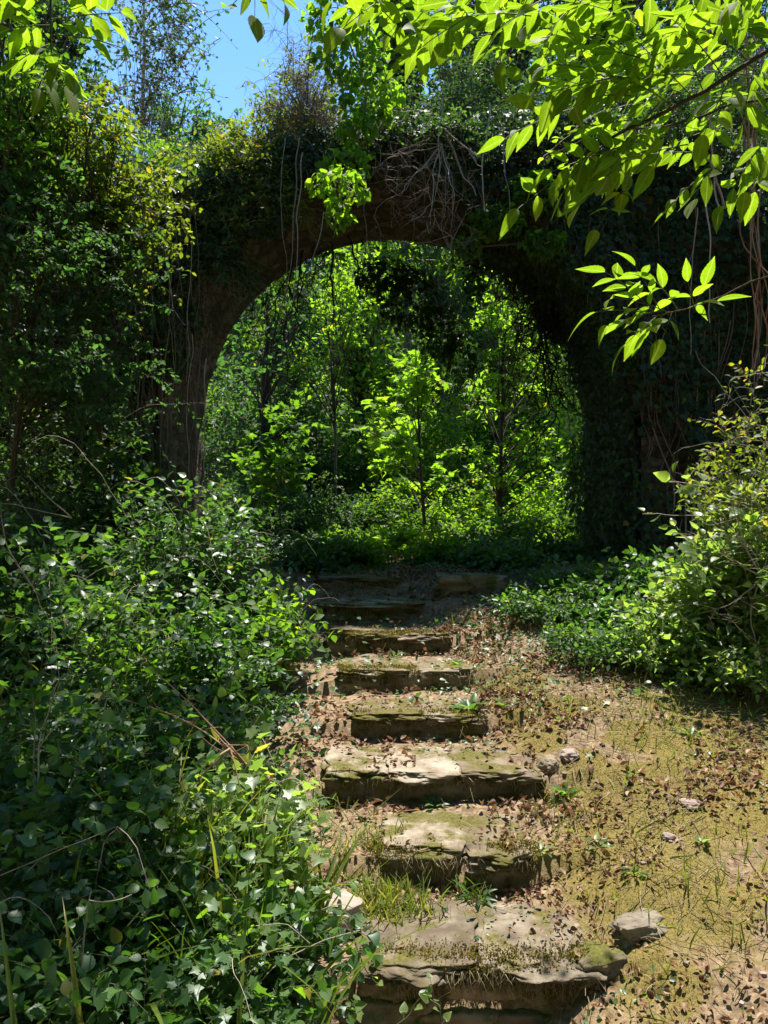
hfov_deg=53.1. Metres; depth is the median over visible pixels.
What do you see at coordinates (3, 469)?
elder bush
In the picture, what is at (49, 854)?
bramble cane
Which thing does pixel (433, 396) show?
hazel bush
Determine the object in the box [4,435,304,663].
elder bush
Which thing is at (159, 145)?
wall shrub
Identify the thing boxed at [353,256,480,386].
hanging ivy
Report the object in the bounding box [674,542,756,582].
leaf spray
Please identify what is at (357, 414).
hazel bush
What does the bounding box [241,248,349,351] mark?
hanging ivy
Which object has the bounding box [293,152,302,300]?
vine strand
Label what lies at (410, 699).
ground ivy foliage
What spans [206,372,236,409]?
forest tree
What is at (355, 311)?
maple sapling
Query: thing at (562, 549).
hazel bush
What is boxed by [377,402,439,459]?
hazel bush
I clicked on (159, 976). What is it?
nettle bush
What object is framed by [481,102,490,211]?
vine strand
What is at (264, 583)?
tall weed
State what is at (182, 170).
creeper curtain
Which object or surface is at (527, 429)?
hazel bush
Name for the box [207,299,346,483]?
forest tree
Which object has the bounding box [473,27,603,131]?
wall shrub
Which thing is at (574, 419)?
hazel bush
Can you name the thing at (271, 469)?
hazel bush
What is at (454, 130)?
trailing shrub
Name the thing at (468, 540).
hazel bush
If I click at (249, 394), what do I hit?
hazel bush
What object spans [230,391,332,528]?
maple sapling
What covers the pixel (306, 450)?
hazel bush
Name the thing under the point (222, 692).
tall weed
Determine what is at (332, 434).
hazel bush
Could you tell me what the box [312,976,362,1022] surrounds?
ivy sprig
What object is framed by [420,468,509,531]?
hazel bush
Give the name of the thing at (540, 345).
ivy
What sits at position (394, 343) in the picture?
forest tree
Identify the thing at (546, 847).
weed
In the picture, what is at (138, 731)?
bramble bush
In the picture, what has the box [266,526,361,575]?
hazel bush
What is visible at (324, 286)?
drooping branch
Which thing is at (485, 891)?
dandelion plant
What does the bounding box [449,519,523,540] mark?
hazel bush
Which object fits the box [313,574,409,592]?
stone step
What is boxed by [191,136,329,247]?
trailing shrub
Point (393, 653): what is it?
weed
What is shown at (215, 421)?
hazel bush
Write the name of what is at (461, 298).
forest tree
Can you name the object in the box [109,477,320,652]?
elder bush
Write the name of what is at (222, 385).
hazel bush
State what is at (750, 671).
bramble bush
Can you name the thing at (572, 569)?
bush
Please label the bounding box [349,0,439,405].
forest tree
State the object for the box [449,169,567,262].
creeper
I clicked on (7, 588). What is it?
elder bush
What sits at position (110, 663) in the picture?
bramble bush
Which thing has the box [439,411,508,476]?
hazel bush
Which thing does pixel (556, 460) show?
hazel bush
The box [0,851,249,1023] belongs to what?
nettle bush
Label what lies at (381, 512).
woodland foliage
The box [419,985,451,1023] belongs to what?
ivy sprig
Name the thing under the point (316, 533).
hazel bush
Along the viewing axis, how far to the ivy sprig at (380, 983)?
3.32 m
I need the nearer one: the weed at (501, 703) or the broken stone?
the broken stone
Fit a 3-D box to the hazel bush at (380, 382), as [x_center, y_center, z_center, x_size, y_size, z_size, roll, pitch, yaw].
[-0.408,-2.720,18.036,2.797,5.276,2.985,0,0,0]
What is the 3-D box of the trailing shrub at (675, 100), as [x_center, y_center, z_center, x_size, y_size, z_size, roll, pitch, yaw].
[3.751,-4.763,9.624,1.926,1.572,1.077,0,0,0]
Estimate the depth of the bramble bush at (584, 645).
6.30 m
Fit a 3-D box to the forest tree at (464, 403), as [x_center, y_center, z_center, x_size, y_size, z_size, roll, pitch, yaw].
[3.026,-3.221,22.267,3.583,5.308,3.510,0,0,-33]
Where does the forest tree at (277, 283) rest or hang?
on the ground at (732, 1006)
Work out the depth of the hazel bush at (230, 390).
22.82 m
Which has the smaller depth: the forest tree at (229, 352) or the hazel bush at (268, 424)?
the hazel bush at (268, 424)
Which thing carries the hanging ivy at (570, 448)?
hanging from the stone arch
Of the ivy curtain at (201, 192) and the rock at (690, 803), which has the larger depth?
the ivy curtain at (201, 192)
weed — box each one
[212,660,252,718]
[258,572,275,664]
[385,650,403,657]
[423,795,449,807]
[495,698,514,707]
[531,841,557,856]
[548,780,580,796]
[581,832,613,849]
[618,866,651,876]
[677,726,703,736]
[691,836,711,844]
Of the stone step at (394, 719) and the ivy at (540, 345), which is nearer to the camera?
the stone step at (394, 719)
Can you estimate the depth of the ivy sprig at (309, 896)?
3.42 m
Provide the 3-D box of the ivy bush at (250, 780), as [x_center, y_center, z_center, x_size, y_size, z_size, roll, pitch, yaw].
[-0.740,1.590,3.726,1.115,1.023,1.663,0,0,0]
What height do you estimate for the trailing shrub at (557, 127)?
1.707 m
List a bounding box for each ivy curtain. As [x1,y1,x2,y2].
[0,153,264,543]
[202,106,593,264]
[564,116,767,559]
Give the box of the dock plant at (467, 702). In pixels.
[449,691,489,708]
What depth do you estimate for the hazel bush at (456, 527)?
12.60 m
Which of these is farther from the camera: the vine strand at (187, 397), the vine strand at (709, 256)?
the vine strand at (187, 397)
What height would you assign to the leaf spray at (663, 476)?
0.427 m
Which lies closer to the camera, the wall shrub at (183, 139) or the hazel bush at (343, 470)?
the wall shrub at (183, 139)
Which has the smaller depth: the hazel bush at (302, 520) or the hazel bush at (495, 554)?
the hazel bush at (495, 554)
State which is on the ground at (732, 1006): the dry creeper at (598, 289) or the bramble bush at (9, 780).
the bramble bush at (9, 780)
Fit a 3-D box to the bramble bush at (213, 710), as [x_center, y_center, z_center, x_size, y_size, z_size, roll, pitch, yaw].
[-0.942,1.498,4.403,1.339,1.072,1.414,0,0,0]
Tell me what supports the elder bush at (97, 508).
on the ground at (732, 1006)
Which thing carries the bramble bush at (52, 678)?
on the ground at (732, 1006)
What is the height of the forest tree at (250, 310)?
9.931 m
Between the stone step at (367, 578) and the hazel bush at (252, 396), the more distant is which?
the hazel bush at (252, 396)
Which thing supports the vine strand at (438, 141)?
hanging from the trailing shrub at (454, 130)
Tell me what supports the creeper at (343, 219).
attached to the stone arch
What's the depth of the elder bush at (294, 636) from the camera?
6.14 m
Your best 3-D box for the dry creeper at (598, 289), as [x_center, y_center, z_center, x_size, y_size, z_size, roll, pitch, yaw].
[2.200,-2.809,9.611,3.317,4.284,0.461,0,0,0]
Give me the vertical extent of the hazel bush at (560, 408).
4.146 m
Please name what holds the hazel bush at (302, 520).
on the ground at (732, 1006)
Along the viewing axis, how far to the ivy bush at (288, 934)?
3.18 m
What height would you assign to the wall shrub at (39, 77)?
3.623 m
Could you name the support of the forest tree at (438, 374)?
on the ground at (732, 1006)
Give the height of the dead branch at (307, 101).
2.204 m
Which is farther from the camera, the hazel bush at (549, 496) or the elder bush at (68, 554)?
the hazel bush at (549, 496)
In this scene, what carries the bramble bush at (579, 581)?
on the ground at (732, 1006)
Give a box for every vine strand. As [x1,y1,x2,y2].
[186,233,192,380]
[186,334,193,471]
[203,358,206,482]
[280,138,286,293]
[284,137,299,307]
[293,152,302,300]
[305,211,323,292]
[436,98,442,191]
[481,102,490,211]
[503,130,509,210]
[689,208,697,354]
[704,203,710,322]
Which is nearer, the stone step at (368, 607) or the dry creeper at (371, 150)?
the stone step at (368, 607)
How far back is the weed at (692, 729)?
5.21 m
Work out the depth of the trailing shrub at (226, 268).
9.50 m
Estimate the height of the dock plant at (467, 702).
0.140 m
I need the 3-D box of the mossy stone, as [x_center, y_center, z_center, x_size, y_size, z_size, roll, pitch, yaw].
[0.928,0.786,8.197,0.878,0.278,0.346,0,0,-8]
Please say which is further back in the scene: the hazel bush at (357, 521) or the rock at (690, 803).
the hazel bush at (357, 521)
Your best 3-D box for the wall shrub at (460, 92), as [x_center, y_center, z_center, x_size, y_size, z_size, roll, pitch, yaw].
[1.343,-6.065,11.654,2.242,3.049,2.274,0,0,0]
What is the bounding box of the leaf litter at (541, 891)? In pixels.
[265,552,767,1023]
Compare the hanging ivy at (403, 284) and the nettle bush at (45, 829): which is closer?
the nettle bush at (45, 829)
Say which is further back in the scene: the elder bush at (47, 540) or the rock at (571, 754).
the elder bush at (47, 540)
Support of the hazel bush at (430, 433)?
on the ground at (732, 1006)
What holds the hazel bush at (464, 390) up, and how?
on the ground at (732, 1006)
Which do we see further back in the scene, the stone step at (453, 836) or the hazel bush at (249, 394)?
the hazel bush at (249, 394)
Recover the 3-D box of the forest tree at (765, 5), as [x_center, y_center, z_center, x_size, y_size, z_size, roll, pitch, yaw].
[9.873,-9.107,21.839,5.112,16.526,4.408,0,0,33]
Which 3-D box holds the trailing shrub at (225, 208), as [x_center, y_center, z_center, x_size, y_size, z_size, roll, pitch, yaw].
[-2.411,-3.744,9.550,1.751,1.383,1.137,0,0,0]
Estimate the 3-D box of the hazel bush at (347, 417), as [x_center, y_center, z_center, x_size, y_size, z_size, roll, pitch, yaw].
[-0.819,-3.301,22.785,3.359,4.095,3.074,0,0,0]
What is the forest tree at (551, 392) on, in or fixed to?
on the ground at (732, 1006)
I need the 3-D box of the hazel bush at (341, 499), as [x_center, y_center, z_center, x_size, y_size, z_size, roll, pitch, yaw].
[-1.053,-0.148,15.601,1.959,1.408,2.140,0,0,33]
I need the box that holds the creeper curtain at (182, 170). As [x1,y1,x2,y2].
[0,150,209,538]
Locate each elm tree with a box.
[8,67,202,575]
[63,0,237,159]
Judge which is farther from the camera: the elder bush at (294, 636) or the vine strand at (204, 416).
the vine strand at (204, 416)
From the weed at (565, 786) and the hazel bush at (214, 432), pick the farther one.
the hazel bush at (214, 432)
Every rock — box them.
[536,755,559,773]
[559,748,579,762]
[571,940,627,988]
[608,908,667,947]
[662,832,675,840]
[678,798,704,810]
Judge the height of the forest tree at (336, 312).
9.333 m
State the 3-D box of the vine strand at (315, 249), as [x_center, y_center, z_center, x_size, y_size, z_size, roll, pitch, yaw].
[-0.817,-3.046,9.052,0.235,1.000,0.031,0,0,-9]
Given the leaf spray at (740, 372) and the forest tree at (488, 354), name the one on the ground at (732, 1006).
the forest tree at (488, 354)
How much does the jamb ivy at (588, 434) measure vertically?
4.848 m
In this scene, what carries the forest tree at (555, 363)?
on the ground at (732, 1006)
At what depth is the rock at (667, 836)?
4.18 m
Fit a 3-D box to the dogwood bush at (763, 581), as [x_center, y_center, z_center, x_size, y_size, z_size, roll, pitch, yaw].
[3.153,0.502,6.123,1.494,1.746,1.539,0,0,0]
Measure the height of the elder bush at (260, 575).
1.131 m
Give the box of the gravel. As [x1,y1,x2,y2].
[349,638,767,1014]
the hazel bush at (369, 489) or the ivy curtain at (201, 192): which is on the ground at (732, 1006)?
the hazel bush at (369, 489)
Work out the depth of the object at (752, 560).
5.78 m
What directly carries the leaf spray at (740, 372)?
attached to the vine bundle at (752, 223)
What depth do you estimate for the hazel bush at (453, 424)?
17.96 m
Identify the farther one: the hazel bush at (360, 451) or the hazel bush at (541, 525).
the hazel bush at (360, 451)
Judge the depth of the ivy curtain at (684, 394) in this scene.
9.65 m
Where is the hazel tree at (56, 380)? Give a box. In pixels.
[0,152,203,571]
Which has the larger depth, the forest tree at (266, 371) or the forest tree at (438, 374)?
the forest tree at (438, 374)
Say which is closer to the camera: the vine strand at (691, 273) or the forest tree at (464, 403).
the vine strand at (691, 273)
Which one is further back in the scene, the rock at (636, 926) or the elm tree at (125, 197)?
the elm tree at (125, 197)
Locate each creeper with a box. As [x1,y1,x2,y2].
[104,170,272,536]
[111,259,135,390]
[178,109,529,280]
[298,0,405,237]
[429,113,693,458]
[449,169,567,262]
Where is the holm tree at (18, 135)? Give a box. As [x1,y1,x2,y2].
[0,0,107,312]
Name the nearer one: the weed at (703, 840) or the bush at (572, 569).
the weed at (703, 840)
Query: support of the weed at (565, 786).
on the ground at (732, 1006)
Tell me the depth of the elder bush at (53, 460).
7.89 m
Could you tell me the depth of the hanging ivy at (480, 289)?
11.86 m
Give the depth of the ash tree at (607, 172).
2.29 m
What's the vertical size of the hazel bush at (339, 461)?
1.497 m
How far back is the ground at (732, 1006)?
4.51 m
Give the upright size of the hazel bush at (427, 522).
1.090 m
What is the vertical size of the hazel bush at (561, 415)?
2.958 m
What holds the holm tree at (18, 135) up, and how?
on the ground at (732, 1006)
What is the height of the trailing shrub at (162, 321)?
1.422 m
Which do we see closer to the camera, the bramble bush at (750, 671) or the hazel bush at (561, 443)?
the bramble bush at (750, 671)
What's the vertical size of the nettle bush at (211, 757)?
1.234 m
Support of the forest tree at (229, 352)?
on the ground at (732, 1006)
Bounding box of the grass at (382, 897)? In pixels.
[0,549,767,1023]
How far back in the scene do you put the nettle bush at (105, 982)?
2.88 m
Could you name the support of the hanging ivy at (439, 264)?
hanging from the stone arch
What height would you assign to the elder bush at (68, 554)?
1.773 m
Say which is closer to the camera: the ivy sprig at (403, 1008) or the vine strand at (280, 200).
the ivy sprig at (403, 1008)
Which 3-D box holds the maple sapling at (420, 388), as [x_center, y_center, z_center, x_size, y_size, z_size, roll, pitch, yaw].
[0.259,-1.178,13.136,1.765,3.715,1.759,0,0,35]
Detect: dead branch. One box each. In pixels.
[236,0,353,161]
[351,125,487,274]
[442,127,482,195]
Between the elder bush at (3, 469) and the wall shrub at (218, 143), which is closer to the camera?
the elder bush at (3, 469)
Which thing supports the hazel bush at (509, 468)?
on the ground at (732, 1006)
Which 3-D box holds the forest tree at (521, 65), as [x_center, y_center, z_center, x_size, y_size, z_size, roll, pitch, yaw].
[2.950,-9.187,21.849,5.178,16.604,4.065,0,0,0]
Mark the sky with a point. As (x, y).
(227, 72)
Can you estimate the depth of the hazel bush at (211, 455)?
17.77 m
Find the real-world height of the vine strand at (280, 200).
1.904 m
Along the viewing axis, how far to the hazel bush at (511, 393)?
20.14 m
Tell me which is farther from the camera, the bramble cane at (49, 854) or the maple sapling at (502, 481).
the maple sapling at (502, 481)
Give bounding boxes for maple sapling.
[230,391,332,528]
[280,245,394,518]
[337,332,459,540]
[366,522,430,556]
[436,267,565,515]
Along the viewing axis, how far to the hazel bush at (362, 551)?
9.48 m
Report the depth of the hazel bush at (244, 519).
12.45 m
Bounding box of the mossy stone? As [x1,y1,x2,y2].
[430,573,510,596]
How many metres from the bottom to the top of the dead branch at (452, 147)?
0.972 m
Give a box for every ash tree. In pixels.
[0,0,139,120]
[221,0,767,372]
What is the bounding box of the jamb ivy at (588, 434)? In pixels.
[450,198,635,563]
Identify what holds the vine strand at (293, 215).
hanging from the trailing shrub at (303, 205)
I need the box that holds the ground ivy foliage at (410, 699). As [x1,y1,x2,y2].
[0,477,767,1023]
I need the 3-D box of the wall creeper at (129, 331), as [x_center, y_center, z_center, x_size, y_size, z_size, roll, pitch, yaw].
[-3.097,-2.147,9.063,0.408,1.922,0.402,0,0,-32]
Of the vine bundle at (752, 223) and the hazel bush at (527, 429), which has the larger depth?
the hazel bush at (527, 429)
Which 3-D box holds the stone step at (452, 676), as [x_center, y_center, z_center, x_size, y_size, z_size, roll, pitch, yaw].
[0.199,1.407,6.564,1.223,0.262,0.670,0,0,0]
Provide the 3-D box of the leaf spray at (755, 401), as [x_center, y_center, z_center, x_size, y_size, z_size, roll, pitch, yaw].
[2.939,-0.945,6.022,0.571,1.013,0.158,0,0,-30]
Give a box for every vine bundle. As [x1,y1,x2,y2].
[701,18,724,208]
[739,32,767,384]
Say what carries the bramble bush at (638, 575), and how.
on the ground at (732, 1006)
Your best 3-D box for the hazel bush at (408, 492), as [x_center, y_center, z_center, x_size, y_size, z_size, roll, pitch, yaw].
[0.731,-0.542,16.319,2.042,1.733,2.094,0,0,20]
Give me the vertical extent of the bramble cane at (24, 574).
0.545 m
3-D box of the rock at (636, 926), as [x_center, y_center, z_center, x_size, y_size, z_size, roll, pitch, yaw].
[1.212,1.950,3.619,0.306,0.114,0.196,0,0,-12]
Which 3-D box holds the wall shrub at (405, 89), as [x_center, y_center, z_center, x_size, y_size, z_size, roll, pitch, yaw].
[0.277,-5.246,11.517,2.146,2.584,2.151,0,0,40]
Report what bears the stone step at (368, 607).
on the ground at (732, 1006)
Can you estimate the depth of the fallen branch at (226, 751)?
3.57 m
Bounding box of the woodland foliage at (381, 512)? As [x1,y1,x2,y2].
[203,428,582,538]
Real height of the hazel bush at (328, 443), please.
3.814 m
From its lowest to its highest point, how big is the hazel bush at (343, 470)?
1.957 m
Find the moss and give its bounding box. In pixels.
[316,578,767,1023]
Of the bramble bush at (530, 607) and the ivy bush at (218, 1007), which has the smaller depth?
the ivy bush at (218, 1007)
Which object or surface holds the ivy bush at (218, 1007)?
on the ground at (732, 1006)
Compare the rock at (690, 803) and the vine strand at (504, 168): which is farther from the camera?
the vine strand at (504, 168)
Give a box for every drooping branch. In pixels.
[215,236,392,430]
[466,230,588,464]
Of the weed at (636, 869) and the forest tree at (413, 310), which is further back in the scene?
the forest tree at (413, 310)
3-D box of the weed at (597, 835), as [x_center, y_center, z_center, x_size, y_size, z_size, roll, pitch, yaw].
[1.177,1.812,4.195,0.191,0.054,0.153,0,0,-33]
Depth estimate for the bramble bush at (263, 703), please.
5.23 m
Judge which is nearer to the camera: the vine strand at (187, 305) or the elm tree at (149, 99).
the vine strand at (187, 305)
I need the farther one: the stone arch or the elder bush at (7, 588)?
the stone arch
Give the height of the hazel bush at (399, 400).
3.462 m
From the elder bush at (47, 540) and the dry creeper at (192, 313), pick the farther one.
the dry creeper at (192, 313)
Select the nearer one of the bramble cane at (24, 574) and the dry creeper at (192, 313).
the bramble cane at (24, 574)
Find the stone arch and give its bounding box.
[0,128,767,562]
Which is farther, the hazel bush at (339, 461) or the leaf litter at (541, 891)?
the hazel bush at (339, 461)
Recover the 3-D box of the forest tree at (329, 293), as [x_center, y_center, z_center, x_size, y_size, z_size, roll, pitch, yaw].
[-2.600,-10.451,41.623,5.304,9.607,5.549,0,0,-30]
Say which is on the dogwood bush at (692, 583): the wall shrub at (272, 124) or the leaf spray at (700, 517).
the leaf spray at (700, 517)
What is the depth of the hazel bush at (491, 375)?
21.51 m
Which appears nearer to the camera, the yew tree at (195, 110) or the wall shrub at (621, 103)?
the wall shrub at (621, 103)
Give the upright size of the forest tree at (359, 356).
6.721 m
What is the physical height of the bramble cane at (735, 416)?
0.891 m
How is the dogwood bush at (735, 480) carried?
on the ground at (732, 1006)
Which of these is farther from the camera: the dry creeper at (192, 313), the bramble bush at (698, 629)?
the dry creeper at (192, 313)
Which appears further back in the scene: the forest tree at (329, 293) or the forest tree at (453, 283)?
the forest tree at (329, 293)
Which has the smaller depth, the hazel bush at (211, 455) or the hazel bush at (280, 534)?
the hazel bush at (280, 534)
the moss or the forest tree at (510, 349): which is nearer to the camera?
the moss
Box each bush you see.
[0,379,214,533]
[0,466,138,616]
[0,467,175,627]
[0,487,262,698]
[0,526,135,719]
[0,564,218,791]
[0,621,208,904]
[0,708,288,980]
[0,819,349,1023]
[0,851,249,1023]
[0,904,196,1023]
[2,403,215,573]
[3,731,332,966]
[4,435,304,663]
[5,676,291,877]
[21,562,319,751]
[34,530,222,775]
[65,797,366,1023]
[83,854,371,1023]
[89,721,343,969]
[92,680,335,836]
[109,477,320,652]
[144,540,324,657]
[147,613,305,744]
[176,854,393,1023]
[202,328,253,484]
[202,334,247,508]
[203,397,232,446]
[203,477,304,536]
[205,358,269,469]
[205,386,244,495]
[205,500,269,549]
[207,328,257,445]
[207,333,317,491]
[210,577,339,694]
[211,400,272,445]
[217,360,341,504]
[218,355,356,507]
[225,454,326,527]
[233,432,316,493]
[247,520,314,553]
[253,489,356,537]
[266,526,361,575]
[273,344,358,463]
[276,449,352,507]
[290,470,381,526]
[304,526,354,542]
[307,305,424,487]
[310,493,394,536]
[311,524,394,548]
[316,342,396,461]
[316,527,392,570]
[317,417,358,453]
[319,426,379,483]
[329,409,439,513]
[331,455,432,507]
[337,383,411,457]
[343,478,431,536]
[352,335,441,458]
[357,360,461,480]
[371,419,476,491]
[374,446,466,515]
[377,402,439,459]
[381,354,489,487]
[392,526,482,567]
[394,501,481,533]
[417,325,519,498]
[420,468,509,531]
[420,505,518,545]
[432,310,514,473]
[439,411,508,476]
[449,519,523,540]
[450,525,550,572]
[451,463,564,515]
[457,527,524,549]
[464,355,523,466]
[467,333,568,466]
[467,434,554,493]
[468,317,559,479]
[475,579,597,635]
[480,502,579,541]
[483,383,578,479]
[495,527,601,564]
[496,386,579,470]
[503,374,584,503]
[503,465,581,528]
[517,527,600,558]
[524,553,650,609]
[527,403,581,487]
[530,495,583,538]
[534,605,661,681]
[536,339,580,431]
[546,566,602,588]
[556,582,671,643]
[560,399,582,460]
[590,614,716,688]
[592,539,710,601]
[608,570,767,663]
[639,479,767,639]
[645,619,767,703]
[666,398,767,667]
[667,470,767,641]
[668,360,767,592]
[714,584,762,651]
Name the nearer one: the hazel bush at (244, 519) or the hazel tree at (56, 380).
the hazel tree at (56, 380)
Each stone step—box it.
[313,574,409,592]
[315,597,425,623]
[320,624,450,653]
[321,743,546,806]
[334,657,476,693]
[334,900,606,1023]
[343,698,490,740]
[374,810,537,889]
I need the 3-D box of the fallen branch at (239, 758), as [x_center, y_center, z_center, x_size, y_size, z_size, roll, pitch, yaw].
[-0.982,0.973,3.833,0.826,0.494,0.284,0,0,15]
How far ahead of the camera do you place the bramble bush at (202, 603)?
5.29 m
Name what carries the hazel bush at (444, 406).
on the ground at (732, 1006)
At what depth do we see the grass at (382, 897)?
3.63 m
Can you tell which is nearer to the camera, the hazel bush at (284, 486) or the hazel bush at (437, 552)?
the hazel bush at (437, 552)
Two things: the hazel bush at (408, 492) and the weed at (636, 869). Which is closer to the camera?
the weed at (636, 869)
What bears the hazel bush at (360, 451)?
on the ground at (732, 1006)
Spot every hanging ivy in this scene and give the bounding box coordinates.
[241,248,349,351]
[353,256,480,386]
[387,250,464,276]
[461,257,560,340]
[469,258,584,484]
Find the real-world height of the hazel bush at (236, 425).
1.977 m
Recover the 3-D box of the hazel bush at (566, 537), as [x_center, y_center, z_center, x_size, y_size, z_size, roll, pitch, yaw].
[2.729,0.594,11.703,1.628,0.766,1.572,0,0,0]
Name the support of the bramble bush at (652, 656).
on the ground at (732, 1006)
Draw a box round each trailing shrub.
[110,258,206,369]
[131,151,253,256]
[157,220,277,334]
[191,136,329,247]
[371,94,516,198]
[489,77,649,196]
[609,68,762,181]
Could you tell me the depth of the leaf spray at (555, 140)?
5.00 m
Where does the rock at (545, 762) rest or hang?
on the ground at (732, 1006)
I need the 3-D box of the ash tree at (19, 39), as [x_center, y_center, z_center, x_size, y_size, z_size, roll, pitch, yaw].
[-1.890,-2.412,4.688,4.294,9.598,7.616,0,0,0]
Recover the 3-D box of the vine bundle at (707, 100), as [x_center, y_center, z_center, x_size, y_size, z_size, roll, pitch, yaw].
[3.175,-3.878,7.432,0.284,1.952,0.089,0,0,-14]
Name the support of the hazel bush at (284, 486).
on the ground at (732, 1006)
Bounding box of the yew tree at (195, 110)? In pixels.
[132,70,248,168]
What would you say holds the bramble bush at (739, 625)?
on the ground at (732, 1006)
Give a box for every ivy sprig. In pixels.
[281,877,329,943]
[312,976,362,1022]
[347,930,382,985]
[397,972,431,1023]
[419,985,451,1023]
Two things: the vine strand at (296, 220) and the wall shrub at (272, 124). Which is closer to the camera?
the vine strand at (296, 220)
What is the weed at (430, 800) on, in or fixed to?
on the ground at (732, 1006)
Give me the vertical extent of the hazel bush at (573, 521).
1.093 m
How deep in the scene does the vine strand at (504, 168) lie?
9.22 m
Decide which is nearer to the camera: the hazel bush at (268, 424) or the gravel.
the gravel
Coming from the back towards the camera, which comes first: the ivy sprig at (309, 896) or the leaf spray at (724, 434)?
the leaf spray at (724, 434)
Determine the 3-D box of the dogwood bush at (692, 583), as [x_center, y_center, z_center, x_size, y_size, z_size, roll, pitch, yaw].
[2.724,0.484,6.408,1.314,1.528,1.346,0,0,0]
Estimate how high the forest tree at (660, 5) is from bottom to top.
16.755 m
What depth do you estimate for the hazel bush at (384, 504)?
14.72 m
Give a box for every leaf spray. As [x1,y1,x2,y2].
[538,98,633,163]
[638,503,750,543]
[653,461,754,516]
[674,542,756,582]
[695,430,765,469]
[706,367,767,421]
[724,418,767,514]
[737,345,767,452]
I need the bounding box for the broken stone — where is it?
[315,888,362,931]
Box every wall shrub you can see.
[1,29,122,160]
[98,104,187,179]
[161,111,291,199]
[166,134,229,184]
[231,34,366,207]
[343,68,458,266]
[401,1,535,137]
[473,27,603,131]
[563,8,713,144]
[655,1,767,154]
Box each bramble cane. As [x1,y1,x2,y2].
[0,509,61,594]
[0,828,119,875]
[3,477,71,518]
[33,677,64,824]
[78,886,131,984]
[672,353,767,454]
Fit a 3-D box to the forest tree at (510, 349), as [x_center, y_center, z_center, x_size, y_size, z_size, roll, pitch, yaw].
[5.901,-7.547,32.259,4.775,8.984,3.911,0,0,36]
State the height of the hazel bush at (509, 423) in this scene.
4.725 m
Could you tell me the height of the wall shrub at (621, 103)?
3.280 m
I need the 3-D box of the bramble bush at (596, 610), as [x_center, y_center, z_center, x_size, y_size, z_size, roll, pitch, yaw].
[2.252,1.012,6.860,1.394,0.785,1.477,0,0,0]
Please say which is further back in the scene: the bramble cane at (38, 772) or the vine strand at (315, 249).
the vine strand at (315, 249)
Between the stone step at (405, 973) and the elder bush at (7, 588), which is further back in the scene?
the elder bush at (7, 588)
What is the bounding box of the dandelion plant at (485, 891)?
[453,880,497,907]
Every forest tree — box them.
[0,0,128,151]
[203,259,362,529]
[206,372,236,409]
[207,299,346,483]
[208,278,284,405]
[220,295,330,415]
[245,243,365,381]
[299,241,410,491]
[308,251,348,402]
[309,242,409,391]
[313,240,423,418]
[326,240,427,346]
[335,244,426,397]
[338,305,440,457]
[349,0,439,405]
[386,240,501,487]
[396,244,507,422]
[400,0,559,471]
[408,242,484,421]
[423,247,511,371]
[423,305,527,472]
[463,261,576,472]
[475,304,560,412]
[509,309,584,427]
[525,0,695,133]
[531,351,580,428]
[642,0,767,149]
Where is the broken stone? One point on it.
(355, 903)
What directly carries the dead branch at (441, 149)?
hanging from the stone arch
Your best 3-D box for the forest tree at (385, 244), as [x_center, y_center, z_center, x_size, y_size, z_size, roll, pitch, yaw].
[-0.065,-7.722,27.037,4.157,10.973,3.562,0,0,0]
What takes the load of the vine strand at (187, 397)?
hanging from the trailing shrub at (162, 321)
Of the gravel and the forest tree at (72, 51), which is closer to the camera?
the gravel
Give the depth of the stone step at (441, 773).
4.85 m
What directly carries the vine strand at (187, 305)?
hanging from the creeper curtain at (182, 170)
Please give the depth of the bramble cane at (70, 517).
5.19 m
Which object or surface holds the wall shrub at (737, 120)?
on the stone arch
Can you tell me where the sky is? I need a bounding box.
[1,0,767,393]
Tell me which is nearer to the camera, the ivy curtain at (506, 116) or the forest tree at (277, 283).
the ivy curtain at (506, 116)
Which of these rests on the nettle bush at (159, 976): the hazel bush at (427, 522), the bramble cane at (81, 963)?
the bramble cane at (81, 963)
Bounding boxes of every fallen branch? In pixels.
[105,653,256,765]
[193,748,243,798]
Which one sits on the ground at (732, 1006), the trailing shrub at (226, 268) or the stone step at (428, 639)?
the stone step at (428, 639)
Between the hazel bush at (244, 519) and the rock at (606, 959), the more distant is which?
the hazel bush at (244, 519)
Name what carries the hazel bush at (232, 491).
on the ground at (732, 1006)
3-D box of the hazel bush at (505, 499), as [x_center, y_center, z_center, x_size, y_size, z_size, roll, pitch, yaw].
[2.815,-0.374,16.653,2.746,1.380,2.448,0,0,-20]
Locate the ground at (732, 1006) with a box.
[0,398,767,1023]
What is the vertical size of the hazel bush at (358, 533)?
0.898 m
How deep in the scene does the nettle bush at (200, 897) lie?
3.01 m
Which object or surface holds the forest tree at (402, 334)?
on the ground at (732, 1006)

